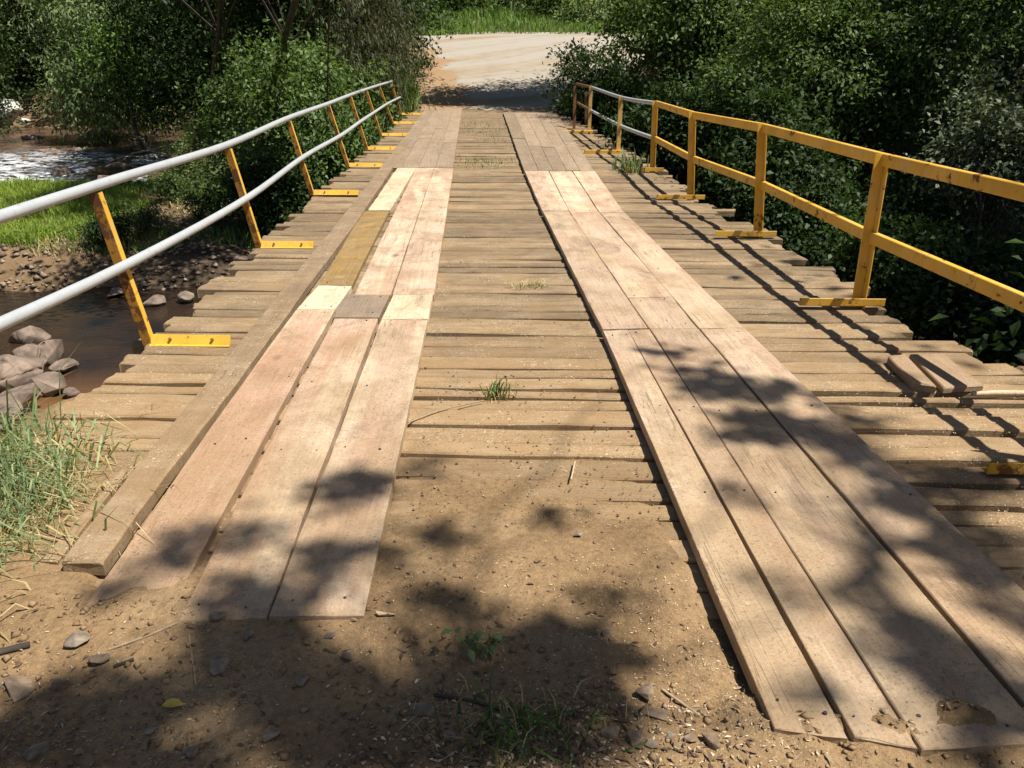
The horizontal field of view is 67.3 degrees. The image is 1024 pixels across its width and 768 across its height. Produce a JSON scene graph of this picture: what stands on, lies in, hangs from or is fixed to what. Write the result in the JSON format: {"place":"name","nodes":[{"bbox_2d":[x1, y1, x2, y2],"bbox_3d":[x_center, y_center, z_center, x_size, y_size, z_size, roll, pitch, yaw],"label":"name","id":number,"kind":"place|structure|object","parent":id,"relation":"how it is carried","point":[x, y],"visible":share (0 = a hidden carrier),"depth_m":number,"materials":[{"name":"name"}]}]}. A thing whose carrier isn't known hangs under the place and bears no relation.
{"place":"outdoors","nodes":[
{"label":"outdoors","id":0,"kind":"place"},
{"bbox_2d":[0,174,186,246],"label":"grass","id":1,"kind":"structure","parent":0,"point":[11,191],"depth_m":17.09,"materials":[{"name":"green plant"}]},
{"bbox_2d":[0,127,201,421],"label":"river","id":2,"kind":"structure","parent":0,"point":[96,326],"depth_m":13.05,"materials":[{"name":"liquid"}]},
{"bbox_2d":[0,383,42,406],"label":"boulder","id":3,"kind":"object","parent":2,"relation":"in","point":[22,392],"visible":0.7,"depth_m":8.85,"materials":[{"name":"grey stone"}]},
{"bbox_2d":[0,354,47,392],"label":"boulder","id":4,"kind":"object","parent":2,"relation":"in","point":[25,367],"visible":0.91,"depth_m":9.51,"materials":[{"name":"grey stone"}]},
{"bbox_2d":[8,326,50,343],"bbox_3d":[-7.084,-0.701,11.326,0.433,0.357,0.492,13,26,28],"label":"boulder","id":5,"kind":"object","parent":2,"relation":"in","point":[29,334],"visible":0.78,"depth_m":11.17,"materials":[{"name":"grey stone"}]},
{"bbox_2d":[21,371,66,396],"bbox_3d":[-5.758,0.011,9.539,0.564,0.298,0.349,9,24,19],"label":"boulder","id":6,"kind":"object","parent":2,"relation":"in","point":[51,388],"visible":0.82,"depth_m":9.40,"materials":[{"name":"grey stone"}]},
{"bbox_2d":[38,339,63,366],"bbox_3d":[-6.383,-0.393,10.464,0.330,0.424,0.660,-1,23,-2],"label":"boulder","id":7,"kind":"object","parent":2,"relation":"in","point":[52,351],"visible":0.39,"depth_m":10.43,"materials":[{"name":"grey stone"}]},
{"bbox_2d":[0,0,1023,767],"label":"ground","id":8,"kind":"structure","parent":0,"point":[458,540],"depth_m":2.22,"materials":[{"name":"soil"}]},
{"bbox_2d":[4,675,33,702],"bbox_3d":[-1.337,0.818,2.090,0.062,0.050,0.103,-21,30,-40],"label":"stone","id":9,"kind":"object","parent":8,"relation":"on","point":[18,689],"visible":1,"depth_m":2.07,"materials":[{"name":"beige stone"}]},
{"bbox_2d":[0,1,60,138],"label":"tree","id":10,"kind":"object","parent":8,"relation":"on","point":[6,85],"visible":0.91,"depth_m":32.75,"materials":[{"name":"green plant"}]},
{"bbox_2d":[0,0,73,89],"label":"tree","id":11,"kind":"object","parent":8,"relation":"on","point":[7,7],"visible":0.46,"depth_m":36.94,"materials":[{"name":"green plant"}]},
{"bbox_2d":[0,347,127,499],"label":"grass clump","id":12,"kind":"object","parent":8,"relation":"on","point":[9,425],"visible":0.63,"depth_m":3.43,"materials":[{"name":"plant"}]},
{"bbox_2d":[0,346,173,642],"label":"grass clump","id":13,"kind":"object","parent":8,"relation":"on","point":[33,489],"visible":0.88,"depth_m":2.99,"materials":[{"name":"plant"}]},
{"bbox_2d":[58,200,139,253],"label":"weed","id":14,"kind":"object","parent":8,"relation":"on","point":[94,230],"visible":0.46,"depth_m":14.52,"materials":[{"name":"green plant"}]},
{"bbox_2d":[12,0,192,148],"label":"tree","id":15,"kind":"object","parent":8,"relation":"on","point":[49,15],"visible":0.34,"depth_m":28.64,"materials":[{"name":"green plant"}]},
{"bbox_2d":[55,14,176,154],"bbox_3d":[-13.122,-9.855,25.995,3.707,4.758,3.299,-11,25,-25],"label":"tree","id":16,"kind":"object","parent":8,"relation":"on","point":[111,46],"visible":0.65,"depth_m":25.14,"materials":[{"name":"green plant"}]},
{"bbox_2d":[0,189,252,292],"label":"shingle","id":17,"kind":"object","parent":8,"relation":"on","point":[31,265],"visible":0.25,"depth_m":14.26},
{"bbox_2d":[142,167,206,204],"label":"weed","id":18,"kind":"object","parent":17,"relation":"on","point":[170,189],"visible":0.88,"depth_m":17.69,"materials":[{"name":"green plant"}]},
{"bbox_2d":[0,47,256,114],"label":"undergrowth","id":19,"kind":"object","parent":8,"relation":"on","point":[32,73],"visible":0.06,"depth_m":37.87,"materials":[{"name":"green plant"}]},
{"bbox_2d":[34,0,242,148],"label":"tree","id":20,"kind":"object","parent":8,"relation":"on","point":[165,90],"visible":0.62,"depth_m":25.52,"materials":[{"name":"green plant"}]},
{"bbox_2d":[1,0,282,129],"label":"tree","id":21,"kind":"object","parent":8,"relation":"on","point":[39,37],"visible":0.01,"depth_m":34.73,"materials":[{"name":"green plant"}]},
{"bbox_2d":[109,191,182,237],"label":"weed","id":22,"kind":"object","parent":8,"relation":"on","point":[147,217],"visible":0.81,"depth_m":15.40,"materials":[{"name":"green plant"}]},
{"bbox_2d":[1,179,295,260],"bbox_3d":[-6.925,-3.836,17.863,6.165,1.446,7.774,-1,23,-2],"label":"grass","id":23,"kind":"structure","parent":8,"relation":"on","point":[225,238],"depth_m":15.31,"materials":[{"name":"green plant"}]},
{"bbox_2d":[0,617,320,767],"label":"leaf litter","id":24,"kind":"object","parent":8,"relation":"on","point":[100,727],"visible":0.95,"depth_m":1.96,"materials":[{"name":"brown plant"}]},
{"bbox_2d":[169,178,230,224],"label":"weed","id":25,"kind":"object","parent":8,"relation":"on","point":[203,206],"visible":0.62,"depth_m":16.42,"materials":[{"name":"green plant"}]},
{"bbox_2d":[180,0,235,112],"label":"tree","id":26,"kind":"object","parent":8,"relation":"on","point":[218,30],"visible":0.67,"depth_m":20.84,"materials":[{"name":"brown plant"}]},
{"bbox_2d":[183,121,326,243],"bbox_3d":[-5.141,-3.996,15.921,3.223,2.773,2.403,-1,23,-2],"label":"bush","id":27,"kind":"object","parent":8,"relation":"on","point":[278,195],"visible":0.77,"depth_m":15.57,"materials":[{"name":"green plant"}]},
{"bbox_2d":[109,81,408,208],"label":"undergrowth","id":28,"kind":"object","parent":8,"relation":"on","point":[191,168],"visible":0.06,"depth_m":22.38,"materials":[{"name":"green plant"}]},
{"bbox_2d":[140,0,385,94],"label":"tree","id":29,"kind":"object","parent":8,"relation":"on","point":[242,10],"visible":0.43,"depth_m":22.23,"materials":[{"name":"green plant"}]},
{"bbox_2d":[162,10,377,166],"bbox_3d":[-6.298,-7.144,20.254,5.421,5.088,4.548,5,24,12],"label":"bush","id":30,"kind":"object","parent":8,"relation":"on","point":[221,90],"visible":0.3,"depth_m":19.53,"materials":[{"name":"green plant"}]},
{"bbox_2d":[186,19,392,209],"bbox_3d":[-4.976,-5.769,18.470,4.502,5.389,4.260,-18,29,-36],"label":"bush","id":31,"kind":"object","parent":8,"relation":"on","point":[329,164],"visible":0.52,"depth_m":17.84,"materials":[{"name":"green plant"}]},
{"bbox_2d":[261,0,336,114],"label":"tree","id":32,"kind":"object","parent":8,"relation":"on","point":[290,16],"visible":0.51,"depth_m":17.35,"materials":[{"name":"brown plant"}]},
{"bbox_2d":[295,18,403,171],"bbox_3d":[-4.903,-7.417,21.658,4.262,5.165,4.792,-6,24,-14],"label":"bush","id":33,"kind":"object","parent":8,"relation":"on","point":[375,100],"visible":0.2,"depth_m":21.45,"materials":[{"name":"green plant"}]},
{"bbox_2d":[277,0,449,137],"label":"tree","id":34,"kind":"object","parent":8,"relation":"on","point":[378,38],"visible":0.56,"depth_m":23.17,"materials":[{"name":"green plant"}]},
{"bbox_2d":[295,0,472,88],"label":"tree","id":35,"kind":"object","parent":8,"relation":"on","point":[419,9],"visible":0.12,"depth_m":31.40,"materials":[{"name":"green plant"}]},
{"bbox_2d":[355,53,428,116],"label":"grass","id":36,"kind":"structure","parent":8,"relation":"on","point":[416,105],"depth_m":25.94,"materials":[{"name":"green plant"}]},
{"bbox_2d":[219,0,683,69],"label":"grass","id":37,"kind":"structure","parent":8,"relation":"on","point":[505,15],"depth_m":46.35,"materials":[{"name":"green plant"}]},
{"bbox_2d":[433,0,503,13],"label":"bush","id":38,"kind":"object","parent":8,"relation":"on","point":[466,4],"visible":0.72,"depth_m":50.09,"materials":[{"name":"green plant"}]},
{"bbox_2d":[440,626,504,662],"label":"seedling","id":39,"kind":"object","parent":8,"relation":"on","point":[468,641],"visible":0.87,"depth_m":2.17,"materials":[{"name":"green plant"}]},
{"bbox_2d":[187,659,770,767],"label":"wood chips","id":40,"kind":"object","parent":8,"relation":"on","point":[512,755],"visible":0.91,"depth_m":1.90,"materials":[{"name":"brown wood"}]},
{"bbox_2d":[0,578,991,767],"bbox_3d":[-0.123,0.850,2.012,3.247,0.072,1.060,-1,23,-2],"label":"soil clods","id":41,"kind":"object","parent":8,"relation":"on","point":[516,689],"visible":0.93,"depth_m":2.02,"materials":[{"name":"brown soil"}]},
{"bbox_2d":[0,555,992,767],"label":"leaf litter","id":42,"kind":"object","parent":8,"relation":"on","point":[149,742],"visible":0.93,"depth_m":2.10,"materials":[{"name":"brown plant"}]},
{"bbox_2d":[337,662,667,767],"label":"grass tuft","id":43,"kind":"object","parent":8,"relation":"on","point":[540,716],"visible":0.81,"depth_m":1.91,"materials":[{"name":"plant"}]},
{"bbox_2d":[0,432,1023,767],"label":"pebbles","id":44,"kind":"object","parent":8,"relation":"on","point":[396,734],"visible":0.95,"depth_m":2.04,"materials":[{"name":"stone"}]},
{"bbox_2d":[5,109,1023,620],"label":"timber bridge","id":45,"kind":"structure","parent":8,"relation":"on","point":[833,359],"depth_m":4.37,"materials":[{"name":"brown wood"}]},
{"bbox_2d":[41,469,127,564],"bbox_3d":[-1.587,0.487,2.896,0.061,0.029,0.643,-1,23,-3],"label":"split board","id":46,"kind":"object","parent":45,"relation":"on","point":[85,518],"visible":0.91,"depth_m":2.82,"materials":[{"name":"brown wood"}]},
{"bbox_2d":[86,310,334,605],"bbox_3d":[-1.250,0.131,3.731,0.275,0.072,3.075,-1,23,-2],"label":"runner plank","id":47,"kind":"object","parent":45,"relation":"on","point":[181,525],"visible":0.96,"depth_m":3.13,"materials":[{"name":"pink wood"}]},
{"bbox_2d":[0,80,421,346],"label":"pipe railing","id":48,"kind":"object","parent":45,"relation":"on","point":[122,266],"visible":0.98,"depth_m":4.65,"materials":[{"name":"grey metal"}]},
{"bbox_2d":[62,212,362,575],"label":"kerb beam","id":49,"kind":"structure","parent":45,"relation":"on","point":[160,464],"depth_m":3.43,"materials":[{"name":"brown wood"}]},
{"bbox_2d":[178,318,377,621],"bbox_3d":[-0.941,0.160,3.651,0.282,0.063,2.888,-1,23,-2],"label":"runner plank","id":50,"kind":"object","parent":45,"relation":"on","point":[242,575],"visible":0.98,"depth_m":2.99,"materials":[{"name":"beige wood"}]},
{"bbox_2d":[297,286,351,312],"bbox_3d":[-1.308,-0.594,5.415,0.258,0.052,0.588,0,23,1],"label":"patch board","id":51,"kind":"object","parent":45,"relation":"on","point":[325,297],"visible":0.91,"depth_m":5.37,"materials":[{"name":"wood"}]},
{"bbox_2d":[269,320,427,620],"bbox_3d":[-0.641,0.163,3.638,0.299,0.059,2.839,-1,23,-2],"label":"runner plank","id":52,"kind":"object","parent":45,"relation":"on","point":[329,573],"visible":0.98,"depth_m":2.97,"materials":[{"name":"brown wood"}]},
{"bbox_2d":[320,211,388,289],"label":"runner plank","id":53,"kind":"object","parent":45,"relation":"on","point":[347,265],"visible":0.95,"depth_m":6.74,"materials":[{"name":"yellow wood"}]},
{"bbox_2d":[334,294,389,322],"bbox_3d":[-1.024,-0.521,5.251,0.325,0.047,0.548,-1,23,-2],"label":"patch board","id":54,"kind":"object","parent":45,"relation":"on","point":[362,306],"visible":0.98,"depth_m":5.21,"materials":[{"name":"wood"}]},
{"bbox_2d":[346,139,410,212],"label":"kerb beam","id":55,"kind":"structure","parent":45,"relation":"on","point":[365,198],"depth_m":10.35,"materials":[{"name":"brown wood"}]},
{"bbox_2d":[368,168,415,213],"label":"runner plank","id":56,"kind":"object","parent":45,"relation":"on","point":[390,195],"visible":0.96,"depth_m":9.75,"materials":[{"name":"wood"}]},
{"bbox_2d":[354,168,433,300],"bbox_3d":[-1.160,-1.947,8.609,0.273,0.052,6.823,-1,23,-3],"label":"runner plank","id":57,"kind":"object","parent":45,"relation":"on","point":[381,275],"visible":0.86,"depth_m":6.98,"materials":[{"name":"brown wood"}]},
{"bbox_2d":[381,295,432,323],"bbox_3d":[-0.695,-0.505,5.203,0.300,0.049,0.549,0,23,-1],"label":"patch board","id":58,"kind":"object","parent":45,"relation":"on","point":[409,307],"visible":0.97,"depth_m":5.16,"materials":[{"name":"wood"}]},
{"bbox_2d":[401,138,430,167],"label":"runner plank","id":59,"kind":"object","parent":45,"relation":"on","point":[414,158],"visible":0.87,"depth_m":13.51,"materials":[{"name":"grey wood"}]},
{"bbox_2d":[404,109,433,147],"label":"runner plank","id":60,"kind":"object","parent":45,"relation":"on","point":[415,131],"visible":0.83,"depth_m":18.55,"materials":[{"name":"grey wood"}]},
{"bbox_2d":[392,168,452,300],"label":"runner plank","id":61,"kind":"object","parent":45,"relation":"on","point":[418,274],"visible":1,"depth_m":6.98,"materials":[{"name":"brown wood"}]},
{"bbox_2d":[419,129,446,167],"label":"runner plank","id":62,"kind":"object","parent":45,"relation":"on","point":[431,155],"visible":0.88,"depth_m":13.97,"materials":[{"name":"grey wood"}]},
{"bbox_2d":[436,143,456,167],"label":"runner plank","id":63,"kind":"object","parent":45,"relation":"on","point":[446,158],"visible":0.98,"depth_m":13.12,"materials":[{"name":"grey wood"}]},
{"bbox_2d":[443,109,461,142],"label":"runner plank","id":64,"kind":"object","parent":45,"relation":"on","point":[451,134],"visible":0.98,"depth_m":18.59,"materials":[{"name":"grey wood"}]},
{"bbox_2d":[513,139,537,173],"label":"runner plank","id":65,"kind":"object","parent":45,"relation":"on","point":[526,160],"visible":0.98,"depth_m":13.24,"materials":[{"name":"grey wood"}]},
{"bbox_2d":[389,209,663,527],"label":"pebbles","id":66,"kind":"object","parent":45,"relation":"on","point":[533,501],"visible":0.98,"depth_m":3.31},
{"bbox_2d":[514,112,540,145],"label":"runner plank","id":67,"kind":"object","parent":45,"relation":"on","point":[529,134],"visible":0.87,"depth_m":18.04,"materials":[{"name":"grey wood"}]},
{"bbox_2d":[525,112,553,146],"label":"runner plank","id":68,"kind":"object","parent":45,"relation":"on","point":[542,136],"visible":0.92,"depth_m":17.81,"materials":[{"name":"grey wood"}]},
{"bbox_2d":[525,171,568,212],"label":"runner plank","id":69,"kind":"object","parent":45,"relation":"on","point":[545,191],"visible":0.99,"depth_m":9.68,"materials":[{"name":"brown wood"}]},
{"bbox_2d":[548,134,579,171],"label":"runner plank","id":70,"kind":"object","parent":45,"relation":"on","point":[566,158],"visible":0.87,"depth_m":13.51,"materials":[{"name":"grey wood"}]},
{"bbox_2d":[549,171,597,211],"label":"runner plank","id":71,"kind":"object","parent":45,"relation":"on","point":[574,195],"visible":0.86,"depth_m":9.59,"materials":[{"name":"brown wood"}]},
{"bbox_2d":[563,141,593,170],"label":"runner plank","id":72,"kind":"object","parent":45,"relation":"on","point":[579,158],"visible":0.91,"depth_m":13.10,"materials":[{"name":"grey wood"}]},
{"bbox_2d":[542,211,647,335],"bbox_3d":[0.590,-1.101,6.612,0.290,0.052,3.992,-1,23,-3],"label":"runner plank","id":73,"kind":"object","parent":45,"relation":"on","point":[609,305],"visible":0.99,"depth_m":5.86,"materials":[{"name":"beige wood"}]},
{"bbox_2d":[573,171,623,212],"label":"runner plank","id":74,"kind":"object","parent":45,"relation":"on","point":[602,199],"visible":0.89,"depth_m":9.59,"materials":[{"name":"brown wood"}]},
{"bbox_2d":[562,86,651,152],"bbox_3d":[1.658,-5.008,14.610,0.750,1.017,6.621,-1,23,-2],"label":"pipe railing","id":75,"kind":"object","parent":45,"relation":"on","point":[619,125],"visible":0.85,"depth_m":13.98,"materials":[{"name":"grey metal"}]},
{"bbox_2d":[570,212,671,298],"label":"runner plank","id":76,"kind":"object","parent":45,"relation":"on","point":[631,273],"visible":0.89,"depth_m":6.40,"materials":[{"name":"beige wood"}]},
{"bbox_2d":[610,147,648,175],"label":"grass tuft","id":77,"kind":"object","parent":45,"relation":"on","point":[633,164],"visible":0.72,"depth_m":11.71,"materials":[{"name":"green plant"}]},
{"bbox_2d":[628,297,697,329],"bbox_3d":[0.987,-0.457,5.092,0.319,0.052,0.678,-1,23,-3],"label":"patch board","id":78,"kind":"object","parent":45,"relation":"on","point":[662,313],"visible":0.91,"depth_m":5.06,"materials":[{"name":"beige wood"}]},
{"bbox_2d":[600,213,743,329],"bbox_3d":[1.197,-1.087,6.579,0.285,0.053,3.901,-1,23,-3],"label":"runner plank","id":79,"kind":"object","parent":45,"relation":"on","point":[699,306],"visible":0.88,"depth_m":5.86,"materials":[{"name":"beige wood"}]},
{"bbox_2d":[603,330,847,743],"bbox_3d":[0.692,0.289,3.333,0.170,0.053,3.105,-1,23,-2],"label":"runner plank","id":80,"kind":"object","parent":45,"relation":"on","point":[781,681],"visible":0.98,"depth_m":2.50,"materials":[{"name":"beige wood"}]},
{"bbox_2d":[628,329,917,752],"bbox_3d":[0.852,0.293,3.325,0.139,0.053,3.147,-1,23,-2],"label":"runner plank","id":81,"kind":"object","parent":45,"relation":"on","point":[848,686],"visible":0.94,"depth_m":2.48,"materials":[{"name":"beige wood"}]},
{"bbox_2d":[625,101,1023,473],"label":"yellow railing","id":82,"kind":"object","parent":45,"relation":"on","point":[869,235],"visible":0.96,"depth_m":5.28,"materials":[{"name":"paint"}]},
{"bbox_2d":[650,329,1023,756],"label":"runner plank","id":83,"kind":"object","parent":45,"relation":"on","point":[919,658],"visible":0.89,"depth_m":2.48,"materials":[{"name":"beige wood"}]},
{"bbox_2d":[700,328,1023,707],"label":"runner plank","id":84,"kind":"object","parent":45,"relation":"on","point":[972,592],"visible":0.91,"depth_m":2.79,"materials":[{"name":"beige wood"}]},
{"bbox_2d":[887,354,935,393],"bbox_3d":[2.162,-0.064,4.184,0.114,0.048,0.470,2,23,6],"label":"timber offcut","id":85,"kind":"object","parent":45,"relation":"on","point":[907,371],"visible":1,"depth_m":4.13,"materials":[{"name":"wood"}]},
{"bbox_2d":[909,353,982,392],"bbox_3d":[2.360,-0.066,4.199,0.224,0.035,0.529,2,23,5],"label":"timber offcut","id":86,"kind":"object","parent":45,"relation":"on","point":[942,372],"visible":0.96,"depth_m":4.13,"materials":[{"name":"wood"}]},
{"bbox_2d":[224,641,833,767],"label":"leaf litter","id":87,"kind":"object","parent":8,"relation":"on","point":[562,749],"visible":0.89,"depth_m":1.89,"materials":[{"name":"brown plant"}]},
{"bbox_2d":[518,0,584,19],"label":"bush","id":88,"kind":"object","parent":8,"relation":"on","point":[544,7],"visible":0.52,"depth_m":48.76,"materials":[{"name":"green plant"}]},
{"bbox_2d":[543,0,633,27],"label":"bush","id":89,"kind":"object","parent":8,"relation":"on","point":[584,8],"visible":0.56,"depth_m":47.15,"materials":[{"name":"green plant"}]},
{"bbox_2d":[532,36,663,144],"bbox_3d":[2.759,-8.643,23.852,4.138,3.878,4.723,-1,23,-2],"label":"bush","id":90,"kind":"object","parent":8,"relation":"on","point":[609,82],"visible":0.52,"depth_m":22.95,"materials":[{"name":"green plant"}]},
{"bbox_2d":[308,524,913,767],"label":"wood chips","id":91,"kind":"object","parent":8,"relation":"on","point":[634,675],"visible":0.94,"depth_m":2.10,"materials":[{"name":"brown wood"}]},
{"bbox_2d":[588,52,771,206],"bbox_3d":[3.487,-4.145,15.051,3.986,4.326,3.464,-1,23,-2],"label":"bush","id":92,"kind":"object","parent":8,"relation":"on","point":[672,125],"visible":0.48,"depth_m":14.34,"materials":[{"name":"green plant"}]},
{"bbox_2d":[586,0,780,108],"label":"bush","id":93,"kind":"object","parent":8,"relation":"on","point":[667,31],"visible":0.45,"depth_m":19.24,"materials":[{"name":"green plant"}]},
{"bbox_2d":[667,0,879,207],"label":"bush","id":94,"kind":"object","parent":8,"relation":"on","point":[729,69],"visible":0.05,"depth_m":15.60,"materials":[{"name":"green plant"}]},
{"bbox_2d":[666,53,920,274],"bbox_3d":[3.900,-2.178,10.565,3.479,4.363,3.115,-1,23,-2],"label":"bush","id":95,"kind":"object","parent":8,"relation":"on","point":[798,230],"visible":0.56,"depth_m":10.10,"materials":[{"name":"green plant"}]},
{"bbox_2d":[584,91,1023,365],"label":"undergrowth","id":96,"kind":"object","parent":8,"relation":"on","point":[981,342],"visible":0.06,"depth_m":5.35,"materials":[{"name":"green plant"}]},
{"bbox_2d":[718,0,1023,254],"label":"bush","id":97,"kind":"object","parent":8,"relation":"on","point":[842,50],"visible":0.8,"depth_m":12.07,"materials":[{"name":"green plant"}]},
{"bbox_2d":[799,192,982,336],"bbox_3d":[4.196,-0.753,9.005,1.799,2.998,1.919,-1,23,-2],"label":"bush","id":98,"kind":"object","parent":8,"relation":"on","point":[840,259],"visible":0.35,"depth_m":8.43,"materials":[{"name":"green plant"}]},
{"bbox_2d":[826,1,1023,347],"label":"undergrowth","id":99,"kind":"object","parent":8,"relation":"on","point":[920,207],"visible":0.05,"depth_m":20.33,"materials":[{"name":"green plant"}]},
{"bbox_2d":[827,0,1023,221],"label":"tree","id":100,"kind":"object","parent":8,"relation":"on","point":[1010,58],"visible":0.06,"depth_m":18.40,"materials":[{"name":"green plant"}]},
{"bbox_2d":[854,218,1023,365],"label":"bush","id":101,"kind":"object","parent":8,"relation":"on","point":[993,268],"visible":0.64,"depth_m":7.84,"materials":[{"name":"green plant"}]},
{"bbox_2d":[891,41,1023,330],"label":"bush","id":102,"kind":"object","parent":8,"relation":"on","point":[996,150],"visible":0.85,"depth_m":9.58,"materials":[{"name":"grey plant"}]},
{"bbox_2d":[906,0,1023,258],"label":"tree","id":103,"kind":"object","parent":8,"relation":"on","point":[1002,231],"visible":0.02,"depth_m":14.34,"materials":[{"name":"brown plant"}]},
{"bbox_2d":[401,32,670,110],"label":"road","id":104,"kind":"structure","parent":0,"point":[500,71],"depth_m":33.67,"materials":[{"name":"beige soil"}]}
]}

